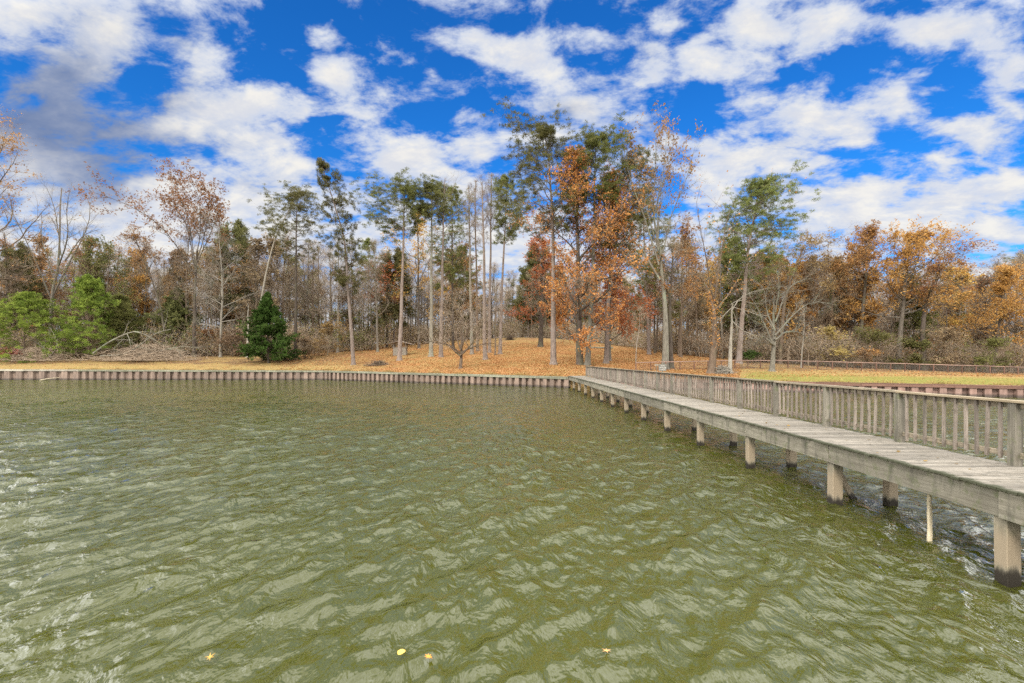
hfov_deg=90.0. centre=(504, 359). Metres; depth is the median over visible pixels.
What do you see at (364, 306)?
bare tree
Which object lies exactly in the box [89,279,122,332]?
oak tree
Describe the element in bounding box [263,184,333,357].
pine tree
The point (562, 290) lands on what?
bare tree
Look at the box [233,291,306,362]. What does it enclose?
cedar tree
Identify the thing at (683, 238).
bare tree
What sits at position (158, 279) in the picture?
bare tree
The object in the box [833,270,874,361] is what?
oak tree
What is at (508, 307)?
oak tree
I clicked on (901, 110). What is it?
sky
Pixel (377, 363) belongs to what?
brush pile
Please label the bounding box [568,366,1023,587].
pier
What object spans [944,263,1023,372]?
oak tree
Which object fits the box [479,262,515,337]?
bare tree
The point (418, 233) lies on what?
oak tree
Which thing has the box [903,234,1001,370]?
oak tree
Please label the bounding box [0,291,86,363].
bush
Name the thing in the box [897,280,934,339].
bare tree
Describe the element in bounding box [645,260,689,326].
bare tree
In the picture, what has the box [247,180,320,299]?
pine tree
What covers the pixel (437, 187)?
pine tree
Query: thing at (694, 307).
oak tree
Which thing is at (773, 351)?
bare tree
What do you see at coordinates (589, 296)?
bare tree
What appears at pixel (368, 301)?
bare tree
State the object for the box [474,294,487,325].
oak tree
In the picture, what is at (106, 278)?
bare tree
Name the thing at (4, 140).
oak tree
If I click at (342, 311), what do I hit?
oak tree
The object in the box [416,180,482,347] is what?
pine tree
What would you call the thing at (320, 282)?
bare tree
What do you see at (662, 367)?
sign
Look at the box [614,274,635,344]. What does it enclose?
oak tree
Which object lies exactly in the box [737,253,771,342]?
bare tree
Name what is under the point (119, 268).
bare tree
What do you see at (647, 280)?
pine tree
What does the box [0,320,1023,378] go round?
fallen leaves
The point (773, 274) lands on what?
oak tree
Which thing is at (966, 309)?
bare tree
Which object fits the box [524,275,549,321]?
bare tree
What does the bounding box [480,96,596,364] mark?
pine tree
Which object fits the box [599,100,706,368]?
sweetgum tree
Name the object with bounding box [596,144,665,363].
pine tree
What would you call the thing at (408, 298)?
bare tree
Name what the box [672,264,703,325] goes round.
bare tree
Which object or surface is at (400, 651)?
floating leaf
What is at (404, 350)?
well shelter
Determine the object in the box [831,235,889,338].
oak tree
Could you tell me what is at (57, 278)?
bare tree
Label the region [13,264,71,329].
bare tree
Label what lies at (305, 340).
bush
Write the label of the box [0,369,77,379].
seawall
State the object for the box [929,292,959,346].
oak tree
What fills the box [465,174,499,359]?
bare tree
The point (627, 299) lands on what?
bare tree
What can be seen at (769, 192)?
pine tree
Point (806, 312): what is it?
bare tree
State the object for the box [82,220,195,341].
oak tree
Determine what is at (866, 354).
bush
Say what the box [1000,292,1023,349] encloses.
bare tree
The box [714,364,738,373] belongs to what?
brush pile
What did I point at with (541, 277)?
oak tree
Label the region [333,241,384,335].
bare tree
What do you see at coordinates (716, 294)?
oak tree
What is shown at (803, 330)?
sapling
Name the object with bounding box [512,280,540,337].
pine tree
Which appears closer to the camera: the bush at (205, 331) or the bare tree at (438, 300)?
the bush at (205, 331)
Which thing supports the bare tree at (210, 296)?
on the ground
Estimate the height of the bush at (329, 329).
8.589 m
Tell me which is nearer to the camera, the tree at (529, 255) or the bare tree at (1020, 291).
the bare tree at (1020, 291)
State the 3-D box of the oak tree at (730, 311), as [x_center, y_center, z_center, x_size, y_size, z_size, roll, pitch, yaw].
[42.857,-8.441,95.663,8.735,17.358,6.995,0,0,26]
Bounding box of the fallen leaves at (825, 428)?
[625,387,999,468]
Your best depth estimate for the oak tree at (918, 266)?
108.79 m
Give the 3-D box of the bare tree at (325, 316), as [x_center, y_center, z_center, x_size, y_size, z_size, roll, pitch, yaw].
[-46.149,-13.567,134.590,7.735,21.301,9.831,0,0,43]
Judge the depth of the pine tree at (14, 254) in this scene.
101.59 m
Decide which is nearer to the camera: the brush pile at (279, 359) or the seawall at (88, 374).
the seawall at (88, 374)
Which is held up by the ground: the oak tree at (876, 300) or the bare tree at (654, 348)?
the bare tree at (654, 348)
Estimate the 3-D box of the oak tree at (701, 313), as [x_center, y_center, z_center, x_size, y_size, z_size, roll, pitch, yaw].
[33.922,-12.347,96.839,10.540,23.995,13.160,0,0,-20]
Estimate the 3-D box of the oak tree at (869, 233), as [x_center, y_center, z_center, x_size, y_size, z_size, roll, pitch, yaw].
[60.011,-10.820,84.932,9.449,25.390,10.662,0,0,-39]
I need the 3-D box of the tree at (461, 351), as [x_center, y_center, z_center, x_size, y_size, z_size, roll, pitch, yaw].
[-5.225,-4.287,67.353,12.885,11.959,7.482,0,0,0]
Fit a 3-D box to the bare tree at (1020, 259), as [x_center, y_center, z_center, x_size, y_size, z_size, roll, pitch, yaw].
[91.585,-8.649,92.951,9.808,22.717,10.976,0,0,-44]
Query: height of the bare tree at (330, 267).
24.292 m
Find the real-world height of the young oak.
8.552 m
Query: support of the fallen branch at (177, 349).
on the brush pile at (162, 355)
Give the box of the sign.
[659,363,665,371]
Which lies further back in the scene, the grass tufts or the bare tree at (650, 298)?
the bare tree at (650, 298)
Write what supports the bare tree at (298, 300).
on the ground
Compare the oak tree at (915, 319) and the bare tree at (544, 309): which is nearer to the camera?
the oak tree at (915, 319)
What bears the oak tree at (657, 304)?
on the ground
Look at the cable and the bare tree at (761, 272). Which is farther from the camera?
the bare tree at (761, 272)
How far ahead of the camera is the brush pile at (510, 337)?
119.33 m
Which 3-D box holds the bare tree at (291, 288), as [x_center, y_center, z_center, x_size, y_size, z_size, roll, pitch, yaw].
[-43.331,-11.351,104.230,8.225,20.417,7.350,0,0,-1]
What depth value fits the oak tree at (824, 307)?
107.55 m
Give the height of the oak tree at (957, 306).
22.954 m
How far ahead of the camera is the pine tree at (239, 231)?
107.33 m
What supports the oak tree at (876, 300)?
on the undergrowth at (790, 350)
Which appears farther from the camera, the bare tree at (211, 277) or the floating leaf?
the bare tree at (211, 277)
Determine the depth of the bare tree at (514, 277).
153.42 m
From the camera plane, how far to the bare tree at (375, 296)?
99.14 m
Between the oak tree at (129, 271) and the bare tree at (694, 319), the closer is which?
the oak tree at (129, 271)
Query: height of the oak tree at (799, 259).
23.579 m
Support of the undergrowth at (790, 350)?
on the ground
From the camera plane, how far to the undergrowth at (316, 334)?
96.63 m
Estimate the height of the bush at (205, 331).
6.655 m
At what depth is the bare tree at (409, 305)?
124.39 m
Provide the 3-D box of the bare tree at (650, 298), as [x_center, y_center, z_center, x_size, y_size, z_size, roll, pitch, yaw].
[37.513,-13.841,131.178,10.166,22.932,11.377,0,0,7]
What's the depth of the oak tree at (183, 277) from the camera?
105.94 m
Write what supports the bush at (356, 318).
on the ground
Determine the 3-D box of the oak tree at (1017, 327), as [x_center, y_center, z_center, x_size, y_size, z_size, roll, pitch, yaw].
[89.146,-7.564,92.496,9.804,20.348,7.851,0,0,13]
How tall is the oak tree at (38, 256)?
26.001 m
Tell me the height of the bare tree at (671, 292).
17.534 m
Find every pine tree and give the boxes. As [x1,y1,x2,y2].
[0,241,50,339]
[197,218,268,328]
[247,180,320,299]
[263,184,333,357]
[312,158,368,364]
[349,167,432,360]
[354,237,382,336]
[410,172,456,356]
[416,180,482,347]
[434,245,487,339]
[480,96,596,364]
[484,171,543,353]
[505,263,545,337]
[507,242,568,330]
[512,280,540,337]
[546,270,574,325]
[566,111,639,365]
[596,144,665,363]
[617,183,687,354]
[703,159,822,363]
[990,251,1023,294]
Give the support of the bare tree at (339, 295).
on the ground
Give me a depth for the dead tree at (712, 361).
58.41 m
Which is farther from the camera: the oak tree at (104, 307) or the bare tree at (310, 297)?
the oak tree at (104, 307)
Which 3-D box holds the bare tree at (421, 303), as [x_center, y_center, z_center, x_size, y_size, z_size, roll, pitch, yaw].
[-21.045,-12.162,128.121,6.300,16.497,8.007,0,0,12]
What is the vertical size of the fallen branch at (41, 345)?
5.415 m
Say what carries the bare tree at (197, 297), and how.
on the ground
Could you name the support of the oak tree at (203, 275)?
on the ground
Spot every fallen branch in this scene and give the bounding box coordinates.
[30,336,51,357]
[39,323,60,353]
[100,308,186,356]
[138,335,219,360]
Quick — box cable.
[941,498,1023,559]
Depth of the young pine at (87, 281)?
86.85 m
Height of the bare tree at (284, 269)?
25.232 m
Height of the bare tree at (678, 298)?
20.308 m
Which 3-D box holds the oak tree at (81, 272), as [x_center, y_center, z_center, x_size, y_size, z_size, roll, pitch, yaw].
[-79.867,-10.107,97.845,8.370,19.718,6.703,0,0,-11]
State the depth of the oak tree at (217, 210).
92.59 m
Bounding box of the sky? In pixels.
[0,0,1023,351]
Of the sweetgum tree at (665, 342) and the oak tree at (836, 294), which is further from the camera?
the oak tree at (836, 294)
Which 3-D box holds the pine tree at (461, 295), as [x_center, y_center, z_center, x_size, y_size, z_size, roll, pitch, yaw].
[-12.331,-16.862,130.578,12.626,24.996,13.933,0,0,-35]
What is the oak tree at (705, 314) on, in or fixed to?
on the ground
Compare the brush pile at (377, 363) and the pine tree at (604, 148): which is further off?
the brush pile at (377, 363)
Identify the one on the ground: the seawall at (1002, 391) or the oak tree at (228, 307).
the oak tree at (228, 307)
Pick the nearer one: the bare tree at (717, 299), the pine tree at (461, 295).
the bare tree at (717, 299)
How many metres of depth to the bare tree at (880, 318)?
115.31 m
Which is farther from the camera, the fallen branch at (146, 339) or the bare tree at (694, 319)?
the bare tree at (694, 319)
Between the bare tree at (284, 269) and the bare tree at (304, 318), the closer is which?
the bare tree at (284, 269)
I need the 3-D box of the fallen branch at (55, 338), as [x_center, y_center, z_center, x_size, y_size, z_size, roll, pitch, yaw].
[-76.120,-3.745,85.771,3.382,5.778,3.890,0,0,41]
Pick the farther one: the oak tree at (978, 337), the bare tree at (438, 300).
the bare tree at (438, 300)
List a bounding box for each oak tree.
[0,106,81,289]
[0,246,52,332]
[8,231,72,342]
[32,238,124,353]
[45,243,140,354]
[61,256,111,350]
[63,155,234,356]
[71,235,114,354]
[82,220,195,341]
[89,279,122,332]
[102,271,133,318]
[109,241,156,330]
[125,259,154,325]
[154,245,202,333]
[155,276,191,330]
[161,248,200,338]
[166,250,220,317]
[166,264,204,316]
[193,234,247,351]
[204,267,258,328]
[229,232,292,322]
[246,238,303,316]
[281,257,320,325]
[292,269,323,336]
[319,265,359,350]
[356,253,412,347]
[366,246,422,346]
[367,268,386,339]
[377,281,399,342]
[380,209,449,348]
[427,259,462,341]
[429,241,482,344]
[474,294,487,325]
[499,292,514,325]
[503,234,567,346]
[507,143,654,364]
[558,161,658,360]
[580,278,596,325]
[583,285,601,341]
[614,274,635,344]
[618,279,641,330]
[631,279,660,335]
[633,260,685,352]
[651,234,711,354]
[671,285,700,334]
[686,272,716,337]
[689,274,707,331]
[700,270,722,328]
[700,276,729,333]
[703,247,749,330]
[713,272,756,358]
[715,233,776,356]
[733,249,783,332]
[737,250,809,362]
[738,252,783,333]
[739,266,786,335]
[755,222,865,363]
[776,256,819,338]
[782,252,823,362]
[787,249,841,364]
[809,257,863,365]
[810,259,847,331]
[817,251,857,365]
[818,268,855,363]
[829,219,903,367]
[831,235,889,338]
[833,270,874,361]
[838,214,993,369]
[856,279,890,343]
[875,257,933,340]
[883,294,910,339]
[893,273,943,369]
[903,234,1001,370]
[929,262,991,367]
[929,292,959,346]
[938,263,978,342]
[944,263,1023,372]
[961,271,1008,371]
[966,263,1023,370]
[968,261,1023,344]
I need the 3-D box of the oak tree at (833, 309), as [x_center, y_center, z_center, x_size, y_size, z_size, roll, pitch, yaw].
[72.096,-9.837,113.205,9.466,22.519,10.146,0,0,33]
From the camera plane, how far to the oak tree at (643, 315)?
132.83 m
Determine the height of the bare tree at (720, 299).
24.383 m
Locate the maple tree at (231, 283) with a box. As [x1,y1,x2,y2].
[209,244,273,329]
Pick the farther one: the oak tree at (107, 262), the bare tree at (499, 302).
the bare tree at (499, 302)
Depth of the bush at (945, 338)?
78.78 m
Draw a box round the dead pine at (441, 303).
[424,169,469,356]
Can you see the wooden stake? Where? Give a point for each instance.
(929, 521)
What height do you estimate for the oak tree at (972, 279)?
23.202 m
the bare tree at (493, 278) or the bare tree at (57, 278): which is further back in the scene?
the bare tree at (493, 278)
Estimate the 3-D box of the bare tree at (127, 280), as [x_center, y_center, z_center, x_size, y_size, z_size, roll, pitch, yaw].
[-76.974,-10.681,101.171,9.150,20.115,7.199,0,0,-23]
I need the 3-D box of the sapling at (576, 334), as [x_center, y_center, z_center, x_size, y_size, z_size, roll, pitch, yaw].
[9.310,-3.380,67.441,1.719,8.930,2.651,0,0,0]
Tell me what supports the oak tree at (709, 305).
on the ground
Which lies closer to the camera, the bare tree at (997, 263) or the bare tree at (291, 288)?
the bare tree at (997, 263)
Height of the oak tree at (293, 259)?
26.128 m
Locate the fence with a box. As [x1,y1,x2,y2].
[635,360,1023,374]
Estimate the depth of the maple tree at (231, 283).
109.13 m
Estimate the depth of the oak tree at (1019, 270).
86.23 m
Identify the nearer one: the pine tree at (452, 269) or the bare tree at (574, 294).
the pine tree at (452, 269)
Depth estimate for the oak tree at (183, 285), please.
113.50 m
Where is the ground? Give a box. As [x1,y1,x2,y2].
[0,337,1023,387]
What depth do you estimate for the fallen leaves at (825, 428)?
11.89 m
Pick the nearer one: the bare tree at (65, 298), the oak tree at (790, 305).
the oak tree at (790, 305)
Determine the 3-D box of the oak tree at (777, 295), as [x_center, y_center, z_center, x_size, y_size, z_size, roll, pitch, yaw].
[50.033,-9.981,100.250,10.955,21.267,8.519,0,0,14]
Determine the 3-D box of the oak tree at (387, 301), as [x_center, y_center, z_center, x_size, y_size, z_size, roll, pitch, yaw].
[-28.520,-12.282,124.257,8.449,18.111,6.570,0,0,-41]
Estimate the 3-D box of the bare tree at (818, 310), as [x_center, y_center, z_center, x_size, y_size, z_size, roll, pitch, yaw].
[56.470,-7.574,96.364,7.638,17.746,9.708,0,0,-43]
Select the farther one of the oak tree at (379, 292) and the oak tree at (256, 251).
the oak tree at (379, 292)
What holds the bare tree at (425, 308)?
on the ground
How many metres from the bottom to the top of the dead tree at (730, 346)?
12.305 m
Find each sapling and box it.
[571,301,576,357]
[793,302,814,366]
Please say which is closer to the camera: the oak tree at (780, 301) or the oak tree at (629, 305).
the oak tree at (780, 301)
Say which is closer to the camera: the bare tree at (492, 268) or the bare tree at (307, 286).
the bare tree at (307, 286)
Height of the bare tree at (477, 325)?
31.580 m
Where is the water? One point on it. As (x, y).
(268, 532)
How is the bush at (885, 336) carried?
on the ground
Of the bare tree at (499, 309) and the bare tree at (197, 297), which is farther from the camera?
the bare tree at (499, 309)
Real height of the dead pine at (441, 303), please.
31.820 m
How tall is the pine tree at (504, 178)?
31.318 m
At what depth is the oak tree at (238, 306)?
117.13 m
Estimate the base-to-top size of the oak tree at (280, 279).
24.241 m
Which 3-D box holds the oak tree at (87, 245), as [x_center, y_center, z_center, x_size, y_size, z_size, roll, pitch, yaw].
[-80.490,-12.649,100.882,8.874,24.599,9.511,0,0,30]
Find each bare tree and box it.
[0,175,113,354]
[0,217,43,341]
[0,257,28,344]
[0,259,34,341]
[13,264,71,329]
[42,252,68,328]
[45,253,89,343]
[58,274,74,353]
[94,246,136,352]
[101,266,122,353]
[108,259,141,349]
[118,240,178,332]
[144,269,158,326]
[147,267,169,326]
[151,258,169,315]
[154,225,210,354]
[160,259,209,320]
[167,207,276,356]
[167,243,231,353]
[189,258,232,353]
[242,230,316,335]
[250,234,297,323]
[258,245,302,317]
[274,239,328,347]
[275,259,308,326]
[276,276,299,324]
[288,254,325,331]
[290,269,306,322]
[290,277,314,324]
[291,244,334,350]
[302,238,334,333]
[309,260,341,319]
[313,246,340,346]
[314,269,336,321]
[315,237,380,352]
[317,264,332,322]
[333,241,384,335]
[350,237,398,351]
[351,274,374,329]
[353,257,384,349]
[353,267,378,328]
[359,274,377,344]
[378,281,398,346]
[391,261,416,341]
[403,255,427,344]
[403,261,419,343]
[409,260,427,342]
[413,274,444,342]
[415,263,453,317]
[415,281,427,330]
[416,259,445,342]
[425,278,447,344]
[457,182,481,354]
[463,180,483,351]
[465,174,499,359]
[474,265,504,337]
[477,173,509,352]
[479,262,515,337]
[491,281,501,354]
[492,283,509,321]
[492,292,505,323]
[494,270,518,334]
[495,282,512,321]
[503,269,519,334]
[514,266,545,337]
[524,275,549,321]
[536,265,563,337]
[550,264,574,337]
[556,273,586,331]
[563,274,588,315]
[566,264,589,316]
[567,270,601,313]
[580,263,605,337]
[585,264,604,340]
[619,276,640,330]
[623,252,655,334]
[629,253,668,353]
[635,270,655,332]
[645,231,711,368]
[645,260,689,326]
[650,213,708,357]
[658,245,707,355]
[671,261,694,351]
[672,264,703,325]
[680,231,720,355]
[684,290,704,332]
[692,228,751,357]
[702,264,726,354]
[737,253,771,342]
[737,259,853,371]
[747,255,784,359]
[784,275,833,333]
[785,267,824,361]
[864,278,897,333]
[864,280,890,366]
[867,256,910,338]
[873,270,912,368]
[873,293,889,341]
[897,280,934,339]
[909,268,946,337]
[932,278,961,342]
[958,252,1021,332]
[961,268,978,330]
[973,248,1023,371]
[991,255,1023,352]
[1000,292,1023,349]
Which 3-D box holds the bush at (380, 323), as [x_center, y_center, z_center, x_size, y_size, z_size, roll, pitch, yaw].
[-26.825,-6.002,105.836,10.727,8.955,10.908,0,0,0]
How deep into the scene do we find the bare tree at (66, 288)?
107.16 m
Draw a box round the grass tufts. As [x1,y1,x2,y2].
[68,357,1023,385]
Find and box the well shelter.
[388,341,413,355]
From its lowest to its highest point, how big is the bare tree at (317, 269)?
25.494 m
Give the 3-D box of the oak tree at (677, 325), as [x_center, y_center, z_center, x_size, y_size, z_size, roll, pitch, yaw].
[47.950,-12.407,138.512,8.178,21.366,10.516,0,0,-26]
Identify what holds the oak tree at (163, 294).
on the ground
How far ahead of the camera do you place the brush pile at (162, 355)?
86.06 m
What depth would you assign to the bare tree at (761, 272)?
92.07 m
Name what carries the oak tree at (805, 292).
on the ground
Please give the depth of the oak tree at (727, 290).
89.31 m
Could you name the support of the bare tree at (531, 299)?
on the ground
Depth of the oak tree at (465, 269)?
111.11 m
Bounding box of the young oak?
[631,306,649,363]
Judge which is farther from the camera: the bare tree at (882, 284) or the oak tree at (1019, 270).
the bare tree at (882, 284)
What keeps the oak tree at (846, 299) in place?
on the ground
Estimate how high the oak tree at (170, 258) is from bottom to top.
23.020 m
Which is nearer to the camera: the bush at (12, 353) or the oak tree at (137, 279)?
the bush at (12, 353)
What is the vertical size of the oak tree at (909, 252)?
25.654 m
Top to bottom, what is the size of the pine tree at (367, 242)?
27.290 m
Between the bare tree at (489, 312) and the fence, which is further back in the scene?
the bare tree at (489, 312)
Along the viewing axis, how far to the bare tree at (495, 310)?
84.45 m
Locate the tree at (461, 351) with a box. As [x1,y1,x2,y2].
[415,285,507,368]
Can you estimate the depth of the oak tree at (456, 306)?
122.39 m
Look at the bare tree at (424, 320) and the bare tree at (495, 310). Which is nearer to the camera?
the bare tree at (495, 310)
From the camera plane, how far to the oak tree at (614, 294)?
70.95 m
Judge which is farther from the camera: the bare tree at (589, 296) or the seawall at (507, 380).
the bare tree at (589, 296)
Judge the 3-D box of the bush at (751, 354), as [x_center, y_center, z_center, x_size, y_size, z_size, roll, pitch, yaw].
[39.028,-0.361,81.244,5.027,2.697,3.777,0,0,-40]
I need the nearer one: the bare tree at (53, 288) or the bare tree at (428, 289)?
the bare tree at (53, 288)
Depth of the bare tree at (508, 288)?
150.47 m
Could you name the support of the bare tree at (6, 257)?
on the ground
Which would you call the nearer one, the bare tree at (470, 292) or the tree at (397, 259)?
the bare tree at (470, 292)
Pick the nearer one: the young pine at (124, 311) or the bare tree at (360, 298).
the young pine at (124, 311)
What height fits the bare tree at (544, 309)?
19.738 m
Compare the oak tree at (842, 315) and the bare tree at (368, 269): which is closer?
the oak tree at (842, 315)
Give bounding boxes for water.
[0,380,1023,682]
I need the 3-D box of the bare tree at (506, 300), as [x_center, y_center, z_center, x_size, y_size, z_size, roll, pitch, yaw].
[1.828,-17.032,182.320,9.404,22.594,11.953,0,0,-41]
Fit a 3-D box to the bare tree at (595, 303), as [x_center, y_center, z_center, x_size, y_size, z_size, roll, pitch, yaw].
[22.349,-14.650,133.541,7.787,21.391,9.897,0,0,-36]
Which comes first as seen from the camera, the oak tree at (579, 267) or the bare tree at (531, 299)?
the oak tree at (579, 267)
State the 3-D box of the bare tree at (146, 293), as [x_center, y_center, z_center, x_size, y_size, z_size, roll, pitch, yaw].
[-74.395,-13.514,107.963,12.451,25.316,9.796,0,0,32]
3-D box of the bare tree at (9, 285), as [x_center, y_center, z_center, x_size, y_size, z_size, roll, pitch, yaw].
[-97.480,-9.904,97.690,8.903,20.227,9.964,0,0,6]
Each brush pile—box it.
[0,345,101,360]
[55,340,229,360]
[257,354,297,359]
[357,359,393,365]
[505,335,518,339]
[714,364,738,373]
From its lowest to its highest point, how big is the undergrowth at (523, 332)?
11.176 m
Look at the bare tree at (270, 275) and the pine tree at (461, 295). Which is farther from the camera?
the pine tree at (461, 295)
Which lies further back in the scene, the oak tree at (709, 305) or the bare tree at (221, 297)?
the oak tree at (709, 305)
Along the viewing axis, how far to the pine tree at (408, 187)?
80.31 m
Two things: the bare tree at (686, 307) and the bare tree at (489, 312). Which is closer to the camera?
the bare tree at (489, 312)
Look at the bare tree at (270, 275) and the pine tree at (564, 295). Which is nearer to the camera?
the bare tree at (270, 275)
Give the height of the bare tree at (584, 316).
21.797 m
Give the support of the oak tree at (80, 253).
on the ground
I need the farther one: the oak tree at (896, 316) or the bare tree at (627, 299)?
the bare tree at (627, 299)
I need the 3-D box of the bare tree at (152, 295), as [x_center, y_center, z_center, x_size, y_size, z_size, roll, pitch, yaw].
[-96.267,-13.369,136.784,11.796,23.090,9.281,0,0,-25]
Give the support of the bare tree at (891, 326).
on the ground
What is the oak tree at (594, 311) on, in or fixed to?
on the ground
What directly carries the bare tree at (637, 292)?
on the ground
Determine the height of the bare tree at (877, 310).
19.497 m
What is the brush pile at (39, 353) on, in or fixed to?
on the ground
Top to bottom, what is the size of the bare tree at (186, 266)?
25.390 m
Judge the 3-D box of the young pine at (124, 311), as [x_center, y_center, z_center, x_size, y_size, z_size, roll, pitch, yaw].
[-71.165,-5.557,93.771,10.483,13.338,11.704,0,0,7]
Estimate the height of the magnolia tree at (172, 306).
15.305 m
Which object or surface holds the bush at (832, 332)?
on the ground
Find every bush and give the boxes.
[0,345,32,356]
[184,324,227,352]
[211,330,249,356]
[289,330,331,357]
[303,310,348,354]
[327,303,372,347]
[348,308,398,348]
[742,349,762,362]
[805,325,864,366]
[840,323,906,369]
[846,342,884,367]
[887,334,944,370]
[892,323,974,371]
[956,336,1017,372]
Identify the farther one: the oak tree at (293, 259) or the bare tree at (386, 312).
the oak tree at (293, 259)
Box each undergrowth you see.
[0,315,398,357]
[364,318,659,348]
[629,321,1023,372]
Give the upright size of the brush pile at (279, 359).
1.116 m
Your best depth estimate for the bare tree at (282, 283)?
100.64 m
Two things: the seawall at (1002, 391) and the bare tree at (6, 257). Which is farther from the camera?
the bare tree at (6, 257)
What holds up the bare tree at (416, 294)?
on the ground
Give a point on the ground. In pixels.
(259, 363)
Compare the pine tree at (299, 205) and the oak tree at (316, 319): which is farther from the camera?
the oak tree at (316, 319)
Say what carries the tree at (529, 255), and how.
on the ground
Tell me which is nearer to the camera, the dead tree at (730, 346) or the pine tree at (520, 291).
the dead tree at (730, 346)
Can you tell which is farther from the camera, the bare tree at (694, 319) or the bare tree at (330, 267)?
the bare tree at (694, 319)
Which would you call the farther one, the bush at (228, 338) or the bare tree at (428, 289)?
the bare tree at (428, 289)
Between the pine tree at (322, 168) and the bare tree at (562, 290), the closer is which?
the pine tree at (322, 168)
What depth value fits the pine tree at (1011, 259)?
113.67 m
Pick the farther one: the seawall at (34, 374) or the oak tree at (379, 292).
the oak tree at (379, 292)
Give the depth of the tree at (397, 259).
111.31 m
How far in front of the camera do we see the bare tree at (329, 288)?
142.51 m
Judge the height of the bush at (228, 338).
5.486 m
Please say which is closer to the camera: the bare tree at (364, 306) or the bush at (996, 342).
the bush at (996, 342)
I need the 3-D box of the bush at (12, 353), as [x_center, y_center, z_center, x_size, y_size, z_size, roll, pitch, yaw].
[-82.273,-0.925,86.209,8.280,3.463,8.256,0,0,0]
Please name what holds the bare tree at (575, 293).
on the ground
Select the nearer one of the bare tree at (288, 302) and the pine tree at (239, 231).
the pine tree at (239, 231)
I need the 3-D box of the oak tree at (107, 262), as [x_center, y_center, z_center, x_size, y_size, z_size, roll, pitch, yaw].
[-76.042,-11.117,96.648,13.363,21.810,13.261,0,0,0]
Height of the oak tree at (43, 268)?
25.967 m
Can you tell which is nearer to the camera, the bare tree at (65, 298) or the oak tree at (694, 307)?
the bare tree at (65, 298)
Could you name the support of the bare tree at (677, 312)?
on the ground
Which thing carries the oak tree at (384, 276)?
on the ground
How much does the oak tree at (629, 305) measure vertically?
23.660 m
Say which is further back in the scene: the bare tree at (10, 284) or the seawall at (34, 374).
the bare tree at (10, 284)
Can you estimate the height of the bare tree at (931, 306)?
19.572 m
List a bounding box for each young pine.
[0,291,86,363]
[31,273,161,358]
[74,293,147,356]
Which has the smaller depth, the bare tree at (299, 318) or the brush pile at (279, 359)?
the brush pile at (279, 359)
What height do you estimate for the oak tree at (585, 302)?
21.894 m
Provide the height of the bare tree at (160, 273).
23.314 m
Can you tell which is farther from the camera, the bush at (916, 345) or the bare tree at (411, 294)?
the bare tree at (411, 294)
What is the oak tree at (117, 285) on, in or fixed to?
on the ground
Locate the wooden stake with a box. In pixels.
[927,494,932,540]
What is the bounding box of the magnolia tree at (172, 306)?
[121,286,217,354]
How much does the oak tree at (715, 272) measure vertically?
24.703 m
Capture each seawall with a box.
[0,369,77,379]
[78,369,323,379]
[322,371,568,387]
[592,377,1023,397]
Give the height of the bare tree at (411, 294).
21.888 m
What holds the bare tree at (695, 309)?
on the ground
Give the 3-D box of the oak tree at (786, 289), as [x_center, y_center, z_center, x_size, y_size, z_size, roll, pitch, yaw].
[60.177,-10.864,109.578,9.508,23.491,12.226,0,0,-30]
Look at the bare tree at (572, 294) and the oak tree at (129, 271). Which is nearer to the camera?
the oak tree at (129, 271)
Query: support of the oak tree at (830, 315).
on the ground
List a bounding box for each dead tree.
[671,170,806,373]
[699,274,801,371]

